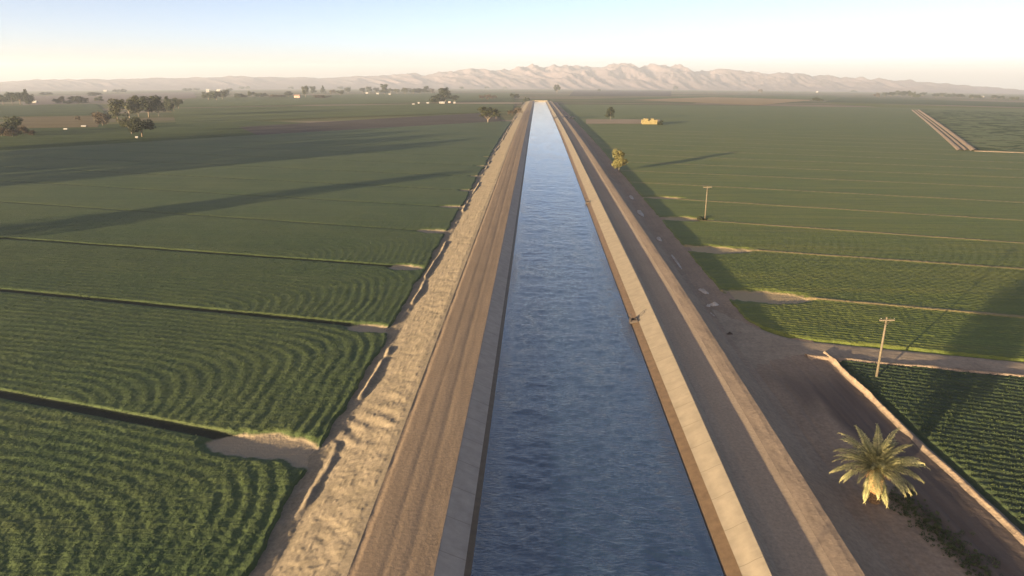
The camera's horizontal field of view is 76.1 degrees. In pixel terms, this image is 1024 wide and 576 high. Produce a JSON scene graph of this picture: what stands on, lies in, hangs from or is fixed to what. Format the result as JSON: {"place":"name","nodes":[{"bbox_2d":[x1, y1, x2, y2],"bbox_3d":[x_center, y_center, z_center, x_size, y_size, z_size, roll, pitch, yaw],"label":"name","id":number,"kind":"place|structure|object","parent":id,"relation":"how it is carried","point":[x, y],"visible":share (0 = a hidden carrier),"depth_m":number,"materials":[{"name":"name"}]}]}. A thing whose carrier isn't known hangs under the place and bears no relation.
{"place":"outdoors","nodes":[
{"label":"outdoors","id":0,"kind":"place"},
{"bbox_2d":[0,104,105,116],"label":"field","id":1,"kind":"structure","parent":0,"point":[53,110],"depth_m":891.77,"materials":[{"name":"green plant"}]},
{"bbox_2d":[17,116,98,127],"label":"field","id":2,"kind":"structure","parent":0,"point":[51,122],"depth_m":601.50,"materials":[{"name":"green plant"}]},
{"bbox_2d":[23,92,195,104],"bbox_3d":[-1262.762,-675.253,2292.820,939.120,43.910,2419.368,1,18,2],"label":"field","id":3,"kind":"structure","parent":0,"point":[43,100],"depth_m":1978.07,"materials":[{"name":"green plant"}]},
{"bbox_2d":[23,89,31,104],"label":"cypress tree","id":4,"kind":"object","parent":3,"relation":"on","point":[26,99],"visible":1,"depth_m":1183.89,"materials":[{"name":"green plant"}]},
{"bbox_2d":[28,94,33,101],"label":"leafy tree","id":5,"kind":"object","parent":3,"relation":"on","point":[30,96],"visible":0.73,"depth_m":1224.36,"materials":[{"name":"green plant"}]},
{"bbox_2d":[39,92,53,95],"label":"leafy tree","id":6,"kind":"object","parent":3,"relation":"on","point":[46,94],"visible":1,"depth_m":2271.35,"materials":[{"name":"green plant"}]},
{"bbox_2d":[58,96,64,102],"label":"dry shrub","id":7,"kind":"object","parent":3,"relation":"on","point":[60,98],"visible":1,"depth_m":1248.13,"materials":[{"name":"brown plant"}]},
{"bbox_2d":[87,92,102,96],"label":"leafy tree","id":8,"kind":"object","parent":3,"relation":"on","point":[95,94],"visible":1,"depth_m":2061.03,"materials":[{"name":"green plant"}]},
{"bbox_2d":[94,96,102,100],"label":"bush","id":9,"kind":"object","parent":3,"relation":"on","point":[98,99],"visible":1,"depth_m":1417.38,"materials":[{"name":"green plant"}]},
{"bbox_2d":[0,121,301,150],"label":"field","id":10,"kind":"structure","parent":0,"point":[80,136],"depth_m":458.24,"materials":[{"name":"green plant"}]},
{"bbox_2d":[0,126,6,135],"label":"dry shrub","id":11,"kind":"object","parent":10,"relation":"on","point":[2,129],"visible":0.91,"depth_m":446.21,"materials":[{"name":"brown plant"}]},
{"bbox_2d":[3,129,19,136],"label":"dry shrub","id":12,"kind":"object","parent":10,"relation":"on","point":[11,131],"visible":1,"depth_m":440.44,"materials":[{"name":"brown plant"}]},
{"bbox_2d":[1,116,22,129],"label":"leafy tree","id":13,"kind":"object","parent":10,"relation":"on","point":[15,121],"visible":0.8,"depth_m":471.46,"materials":[{"name":"green plant"}]},
{"bbox_2d":[17,125,27,134],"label":"dry shrub","id":14,"kind":"object","parent":10,"relation":"on","point":[22,129],"visible":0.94,"depth_m":453.33,"materials":[{"name":"brown plant"}]},
{"bbox_2d":[27,130,35,134],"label":"dry shrub","id":15,"kind":"object","parent":10,"relation":"on","point":[31,132],"visible":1,"depth_m":454.17,"materials":[{"name":"brown plant"}]},
{"bbox_2d":[91,111,111,124],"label":"dry shrub","id":16,"kind":"object","parent":10,"relation":"on","point":[103,118],"visible":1,"depth_m":549.54,"materials":[{"name":"brown plant"}]},
{"bbox_2d":[116,117,140,133],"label":"leafy tree","id":17,"kind":"object","parent":10,"relation":"on","point":[125,123],"visible":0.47,"depth_m":456.97,"materials":[{"name":"green plant"}]},
{"bbox_2d":[128,116,155,136],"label":"leafy tree","id":18,"kind":"object","parent":10,"relation":"on","point":[136,126],"visible":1,"depth_m":433.70,"materials":[{"name":"green plant"}]},
{"bbox_2d":[0,121,511,575],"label":"field","id":19,"kind":"structure","parent":0,"point":[383,173],"depth_m":110.09,"materials":[{"name":"green plant"}]},
{"bbox_2d":[174,94,425,107],"bbox_3d":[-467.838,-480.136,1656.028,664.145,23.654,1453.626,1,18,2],"label":"field","id":20,"kind":"structure","parent":0,"point":[286,100],"depth_m":1331.75,"materials":[{"name":"green plant"}]},
{"bbox_2d":[201,92,211,99],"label":"leafy tree","id":21,"kind":"object","parent":20,"relation":"on","point":[205,95],"visible":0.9,"depth_m":1469.44,"materials":[{"name":"green plant"}]},
{"bbox_2d":[209,91,221,99],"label":"leafy tree","id":22,"kind":"object","parent":20,"relation":"on","point":[215,94],"visible":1,"depth_m":1465.37,"materials":[{"name":"green plant"}]},
{"bbox_2d":[218,91,226,98],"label":"leafy tree","id":23,"kind":"object","parent":20,"relation":"on","point":[223,93],"visible":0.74,"depth_m":1526.36,"materials":[{"name":"green plant"}]},
{"bbox_2d":[234,93,247,97],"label":"bush","id":24,"kind":"object","parent":20,"relation":"on","point":[239,95],"visible":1,"depth_m":1730.60,"materials":[{"name":"green plant"}]},
{"bbox_2d":[254,93,264,96],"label":"bush","id":25,"kind":"object","parent":20,"relation":"on","point":[259,95],"visible":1,"depth_m":1810.50,"materials":[{"name":"green plant"}]},
{"bbox_2d":[284,91,292,96],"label":"leafy tree","id":26,"kind":"object","parent":20,"relation":"on","point":[289,93],"visible":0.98,"depth_m":1795.73,"materials":[{"name":"green plant"}]},
{"bbox_2d":[302,85,308,96],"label":"leafy tree","id":27,"kind":"object","parent":20,"relation":"on","point":[306,88],"visible":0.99,"depth_m":1786.28,"materials":[{"name":"green plant"}]},
{"bbox_2d":[172,104,513,123],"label":"field","id":28,"kind":"structure","parent":0,"point":[201,115],"depth_m":814.93,"materials":[{"name":"green plant"}]},
{"bbox_2d":[167,98,178,108],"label":"leafy tree","id":29,"kind":"object","parent":28,"relation":"on","point":[174,103],"visible":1,"depth_m":833.36,"materials":[{"name":"green plant"}]},
{"bbox_2d":[240,113,501,134],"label":"field","id":30,"kind":"structure","parent":0,"point":[370,123],"depth_m":571.36,"materials":[{"name":"green plant"}]},
{"bbox_2d":[478,106,497,121],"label":"leafy tree","id":31,"kind":"object","parent":30,"relation":"on","point":[487,112],"visible":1,"depth_m":583.28,"materials":[{"name":"green plant"}]},
{"bbox_2d":[249,101,529,575],"bbox_3d":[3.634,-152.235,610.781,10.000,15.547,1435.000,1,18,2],"label":"embankment","id":32,"kind":"structure","parent":0,"point":[319,527],"depth_m":75.07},
{"bbox_2d":[355,93,514,101],"bbox_3d":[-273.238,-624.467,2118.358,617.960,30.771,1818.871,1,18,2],"label":"field","id":33,"kind":"structure","parent":0,"point":[465,97],"depth_m":1869.14,"materials":[{"name":"green plant"}]},
{"bbox_2d":[408,88,417,93],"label":"leafy tree","id":34,"kind":"object","parent":33,"relation":"on","point":[413,90],"visible":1,"depth_m":2495.92,"materials":[{"name":"green plant"}]},
{"bbox_2d":[347,101,532,575],"bbox_3d":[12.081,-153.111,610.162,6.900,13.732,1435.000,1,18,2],"label":"dirt road","id":35,"kind":"structure","parent":0,"point":[402,533],"depth_m":73.34,"materials":[{"name":"brown soil"}]},
{"bbox_2d":[434,101,533,575],"bbox_3d":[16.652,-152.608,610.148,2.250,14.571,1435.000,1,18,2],"label":"canal lining","id":36,"kind":"object","parent":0,"point":[452,555],"visible":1,"depth_m":74.38,"materials":[{"name":"grey concrete"}]},
{"bbox_2d":[455,102,521,103],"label":"path","id":37,"kind":"structure","parent":0,"point":[493,103],"depth_m":1157.04,"materials":[{"name":"brown soil"}]},
{"bbox_2d":[464,101,534,575],"bbox_3d":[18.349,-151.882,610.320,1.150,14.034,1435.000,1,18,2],"label":"canal lining","id":38,"kind":"object","parent":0,"point":[471,547],"visible":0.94,"depth_m":75.53,"materials":[{"name":"concrete"}]},
{"bbox_2d":[0,63,1023,93],"bbox_3d":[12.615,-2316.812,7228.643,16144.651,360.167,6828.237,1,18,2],"label":"mountains","id":39,"kind":"structure","parent":0,"point":[624,76],"depth_m":6796.09,"materials":[{"name":"brown stone"}]},
{"bbox_2d":[0,89,1023,574],"bbox_3d":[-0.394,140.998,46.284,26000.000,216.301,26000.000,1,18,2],"label":"ground","id":40,"kind":"structure","parent":0,"point":[560,97],"depth_m":1982.45,"materials":[{"name":"green plant"}]},
{"bbox_2d":[0,94,8,104],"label":"leafy tree","id":41,"kind":"object","parent":40,"relation":"on","point":[2,97],"visible":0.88,"depth_m":1197.99,"materials":[{"name":"green plant"}]},
{"bbox_2d":[0,122,14,129],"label":"bush","id":42,"kind":"object","parent":40,"relation":"on","point":[7,124],"visible":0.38,"depth_m":464.59,"materials":[{"name":"green plant"}]},
{"bbox_2d":[3,92,18,104],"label":"eucalyptus tree","id":43,"kind":"object","parent":40,"relation":"on","point":[8,96],"visible":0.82,"depth_m":1190.98,"materials":[{"name":"green plant"}]},
{"bbox_2d":[11,92,24,104],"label":"leafy tree","id":44,"kind":"object","parent":40,"relation":"on","point":[19,96],"visible":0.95,"depth_m":1185.95,"materials":[{"name":"green plant"}]},
{"bbox_2d":[67,96,88,103],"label":"bush","id":45,"kind":"object","parent":40,"relation":"on","point":[79,99],"visible":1,"depth_m":1239.06,"materials":[{"name":"green plant"}]},
{"bbox_2d":[106,98,129,118],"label":"eucalyptus tree","id":46,"kind":"object","parent":40,"relation":"on","point":[114,111],"visible":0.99,"depth_m":596.57,"materials":[{"name":"green plant"}]},
{"bbox_2d":[115,97,138,117],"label":"leafy tree","id":47,"kind":"object","parent":40,"relation":"on","point":[129,107],"visible":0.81,"depth_m":679.52,"materials":[{"name":"green plant"}]},
{"bbox_2d":[131,95,142,116],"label":"eucalyptus tree","id":48,"kind":"object","parent":40,"relation":"on","point":[138,109],"visible":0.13,"depth_m":700.31,"materials":[{"name":"green plant"}]},
{"bbox_2d":[135,95,160,116],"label":"leafy tree","id":49,"kind":"object","parent":40,"relation":"on","point":[146,104],"visible":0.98,"depth_m":688.17,"materials":[{"name":"green plant"}]},
{"bbox_2d":[149,96,165,115],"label":"eucalyptus tree","id":50,"kind":"object","parent":40,"relation":"on","point":[161,106],"visible":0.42,"depth_m":714.62,"materials":[{"name":"green plant"}]},
{"bbox_2d":[162,96,172,111],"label":"cypress tree","id":51,"kind":"object","parent":40,"relation":"on","point":[165,102],"visible":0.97,"depth_m":832.58,"materials":[{"name":"green plant"}]},
{"bbox_2d":[268,94,286,97],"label":"dry shrub","id":52,"kind":"object","parent":40,"relation":"on","point":[272,95],"visible":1,"depth_m":1715.58,"materials":[{"name":"brown plant"}]},
{"bbox_2d":[309,86,316,92],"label":"eucalyptus tree","id":53,"kind":"object","parent":40,"relation":"on","point":[312,88],"visible":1,"depth_m":2366.03,"materials":[{"name":"green plant"}]},
{"bbox_2d":[312,95,331,97],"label":"dry shrub","id":54,"kind":"object","parent":40,"relation":"on","point":[320,96],"visible":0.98,"depth_m":1621.81,"materials":[{"name":"brown plant"}]},
{"bbox_2d":[379,84,388,94],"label":"eucalyptus tree","id":55,"kind":"object","parent":40,"relation":"on","point":[384,89],"visible":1,"depth_m":2193.40,"materials":[{"name":"green plant"}]},
{"bbox_2d":[429,94,445,101],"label":"bush","id":56,"kind":"object","parent":40,"relation":"on","point":[435,98],"visible":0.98,"depth_m":1235.43,"materials":[{"name":"green plant"}]},
{"bbox_2d":[438,87,452,101],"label":"eucalyptus tree","id":57,"kind":"object","parent":40,"relation":"on","point":[443,92],"visible":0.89,"depth_m":1279.65,"materials":[{"name":"green plant"}]},
{"bbox_2d":[507,110,516,114],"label":"dry shrub","id":58,"kind":"object","parent":40,"relation":"on","point":[513,112],"visible":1,"depth_m":720.69,"materials":[{"name":"brown plant"}]},
{"bbox_2d":[510,93,519,97],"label":"bush","id":59,"kind":"object","parent":40,"relation":"on","point":[514,96],"visible":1,"depth_m":1634.51,"materials":[{"name":"green plant"}]},
{"bbox_2d":[514,107,521,112],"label":"dry shrub","id":60,"kind":"object","parent":40,"relation":"on","point":[517,109],"visible":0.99,"depth_m":761.29,"materials":[{"name":"brown plant"}]},
{"bbox_2d":[554,84,560,90],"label":"leafy tree","id":61,"kind":"object","parent":40,"relation":"on","point":[558,87],"visible":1,"depth_m":2793.58,"materials":[{"name":"green plant"}]},
{"bbox_2d":[612,149,628,168],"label":"leafy tree","id":62,"kind":"object","parent":40,"relation":"on","point":[620,160],"visible":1,"depth_m":275.85,"materials":[{"name":"yellow plant"}]},
{"bbox_2d":[586,119,659,123],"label":"dirt yard","id":63,"kind":"structure","parent":40,"relation":"on","point":[613,121],"depth_m":603.48,"materials":[{"name":"brown soil"}]},
{"bbox_2d":[641,118,656,123],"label":"haystack","id":64,"kind":"object","parent":63,"relation":"on","point":[648,121],"visible":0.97,"depth_m":568.83,"materials":[{"name":"yellow plant"}]},
{"bbox_2d":[554,102,976,575],"bbox_3d":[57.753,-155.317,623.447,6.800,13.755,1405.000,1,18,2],"label":"dirt strip","id":65,"kind":"object","parent":40,"relation":"on","point":[820,426],"visible":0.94,"depth_m":76.93,"materials":[{"name":"soil"}]},
{"bbox_2d":[671,254,681,268],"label":"earth heap","id":66,"kind":"object","parent":65,"relation":"on","point":[674,258],"visible":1,"depth_m":145.74,"materials":[{"name":"soil"}]},
{"bbox_2d":[698,288,708,293],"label":"earth heap","id":67,"kind":"object","parent":65,"relation":"on","point":[704,291],"visible":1,"depth_m":125.65,"materials":[{"name":"soil"}]},
{"bbox_2d":[829,423,930,507],"bbox_3d":[35.415,17.471,63.176,8.234,7.806,8.442,12,22,33],"label":"date palm","id":68,"kind":"object","parent":65,"relation":"on","point":[877,468],"visible":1,"depth_m":62.53,"materials":[{"name":"green plant"}]},
{"bbox_2d":[786,338,1023,575],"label":"dirt strip","id":69,"kind":"object","parent":40,"relation":"on","point":[944,494],"visible":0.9,"depth_m":66.60,"materials":[{"name":"soil"}]},
{"bbox_2d":[867,482,1003,575],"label":"weeds","id":70,"kind":"object","parent":69,"relation":"on","point":[936,532],"visible":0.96,"depth_m":59.80,"materials":[{"name":"plant"}]},
{"bbox_2d":[0,0,1023,89],"label":"sky","id":71,"kind":"structure","parent":0,"point":[956,42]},
{"bbox_2d":[471,101,723,575],"bbox_3d":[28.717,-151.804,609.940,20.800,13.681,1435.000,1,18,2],"label":"canal water","id":72,"kind":"structure","parent":0,"point":[585,474],"depth_m":75.80,"materials":[{"name":"blue liquid"}]},
{"bbox_2d":[569,90,670,95],"bbox_3d":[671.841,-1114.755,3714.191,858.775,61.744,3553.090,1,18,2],"label":"field","id":73,"kind":"structure","parent":0,"point":[616,93],"depth_m":2848.95,"materials":[{"name":"green plant"}]},
{"bbox_2d":[545,101,741,575],"bbox_3d":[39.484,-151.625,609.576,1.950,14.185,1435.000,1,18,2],"label":"canal lining","id":74,"kind":"object","parent":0,"point":[723,550],"visible":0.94,"depth_m":75.19,"materials":[{"name":"concrete"}]},
{"bbox_2d":[629,313,637,323],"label":"turnout gate","id":75,"kind":"structure","parent":74,"relation":"on","point":[633,320],"depth_m":107.96,"materials":[{"name":"metal"}]},
{"bbox_2d":[546,101,771,575],"bbox_3d":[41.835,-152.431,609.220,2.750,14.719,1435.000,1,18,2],"label":"canal lining","id":76,"kind":"object","parent":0,"point":[747,553],"visible":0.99,"depth_m":78.22,"materials":[{"name":"concrete"}]},
{"bbox_2d":[548,101,837,575],"bbox_3d":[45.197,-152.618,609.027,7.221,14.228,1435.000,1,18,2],"label":"dirt road","id":77,"kind":"structure","parent":0,"point":[786,540],"depth_m":74.08,"materials":[{"name":"brown soil"}]},
{"bbox_2d":[573,95,840,99],"bbox_3d":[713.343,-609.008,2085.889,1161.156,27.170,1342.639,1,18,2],"label":"field","id":78,"kind":"structure","parent":0,"point":[826,97],"depth_m":1904.70,"materials":[{"name":"green plant"}]},
{"bbox_2d":[551,101,864,575],"bbox_3d":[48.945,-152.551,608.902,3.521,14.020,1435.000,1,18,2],"label":"embankment","id":79,"kind":"structure","parent":0,"point":[842,560],"depth_m":73.79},
{"bbox_2d":[645,97,808,104],"bbox_3d":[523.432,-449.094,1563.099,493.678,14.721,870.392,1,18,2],"label":"field","id":80,"kind":"structure","parent":0,"point":[748,101],"depth_m":1500.75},
{"bbox_2d":[553,102,906,575],"bbox_3d":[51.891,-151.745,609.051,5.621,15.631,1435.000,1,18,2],"label":"embankment","id":81,"kind":"structure","parent":0,"point":[869,551],"depth_m":72.32,"materials":[{"name":"brown soil"}]},
{"bbox_2d":[559,105,1023,361],"bbox_3d":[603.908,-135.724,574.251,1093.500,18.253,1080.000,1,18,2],"label":"field","id":82,"kind":"structure","parent":0,"point":[851,226],"depth_m":195.69,"materials":[{"name":"green plant"}]},
{"bbox_2d":[605,107,614,118],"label":"eucalyptus tree","id":83,"kind":"object","parent":82,"relation":"on","point":[610,111],"visible":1,"depth_m":636.59,"materials":[{"name":"green plant"}]},
{"bbox_2d":[703,186,711,218],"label":"utility pole","id":84,"kind":"object","parent":82,"relation":"on","point":[707,187],"visible":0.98,"depth_m":186.36,"materials":[{"name":"brown wood"}]},
{"bbox_2d":[711,309,1023,374],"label":"dirt road","id":85,"kind":"structure","parent":0,"point":[756,346],"depth_m":98.49,"materials":[{"name":"soil"}]},
{"bbox_2d":[805,354,1023,376],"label":"earth ridge","id":86,"kind":"structure","parent":0,"point":[810,356],"depth_m":93.59,"materials":[{"name":"beige soil"}]},
{"bbox_2d":[818,102,1023,108],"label":"field","id":87,"kind":"structure","parent":0,"point":[898,106],"depth_m":1171.44,"materials":[{"name":"green plant"}]},
{"bbox_2d":[822,351,1023,545],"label":"earth ridge","id":88,"kind":"structure","parent":0,"point":[1017,533],"depth_m":71.25,"materials":[{"name":"beige soil"}]},
{"bbox_2d":[825,98,1023,106],"bbox_3d":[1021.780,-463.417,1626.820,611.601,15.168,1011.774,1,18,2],"label":"field","id":89,"kind":"structure","parent":0,"point":[944,102],"depth_m":1541.01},
{"bbox_2d":[839,360,1023,532],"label":"field","id":90,"kind":"structure","parent":0,"point":[979,484],"depth_m":79.99,"materials":[{"name":"green plant"}]},
{"bbox_2d":[875,317,894,376],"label":"utility pole","id":91,"kind":"object","parent":90,"relation":"on","point":[881,348],"visible":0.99,"depth_m":88.76,"materials":[{"name":"brown wood"}]},
{"bbox_2d":[912,110,962,149],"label":"earth ridge","id":92,"kind":"structure","parent":0,"point":[950,141],"depth_m":476.29,"materials":[{"name":"brown soil"}]},
{"bbox_2d":[915,110,967,149],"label":"earth ridge","id":93,"kind":"structure","parent":0,"point":[951,137],"depth_m":480.52,"materials":[{"name":"brown soil"}]},
{"bbox_2d":[918,109,976,150],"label":"earth ridge","id":94,"kind":"structure","parent":0,"point":[963,142],"depth_m":474.97,"materials":[{"name":"brown soil"}]},
{"bbox_2d":[919,109,1023,150],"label":"field","id":95,"kind":"structure","parent":0,"point":[1009,128],"depth_m":592.74,"materials":[{"name":"green plant"}]},
{"bbox_2d":[978,151,1023,152],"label":"earth ridge","id":96,"kind":"structure","parent":0,"point":[1000,151],"depth_m":357.98,"materials":[{"name":"brown soil"}]}
]}

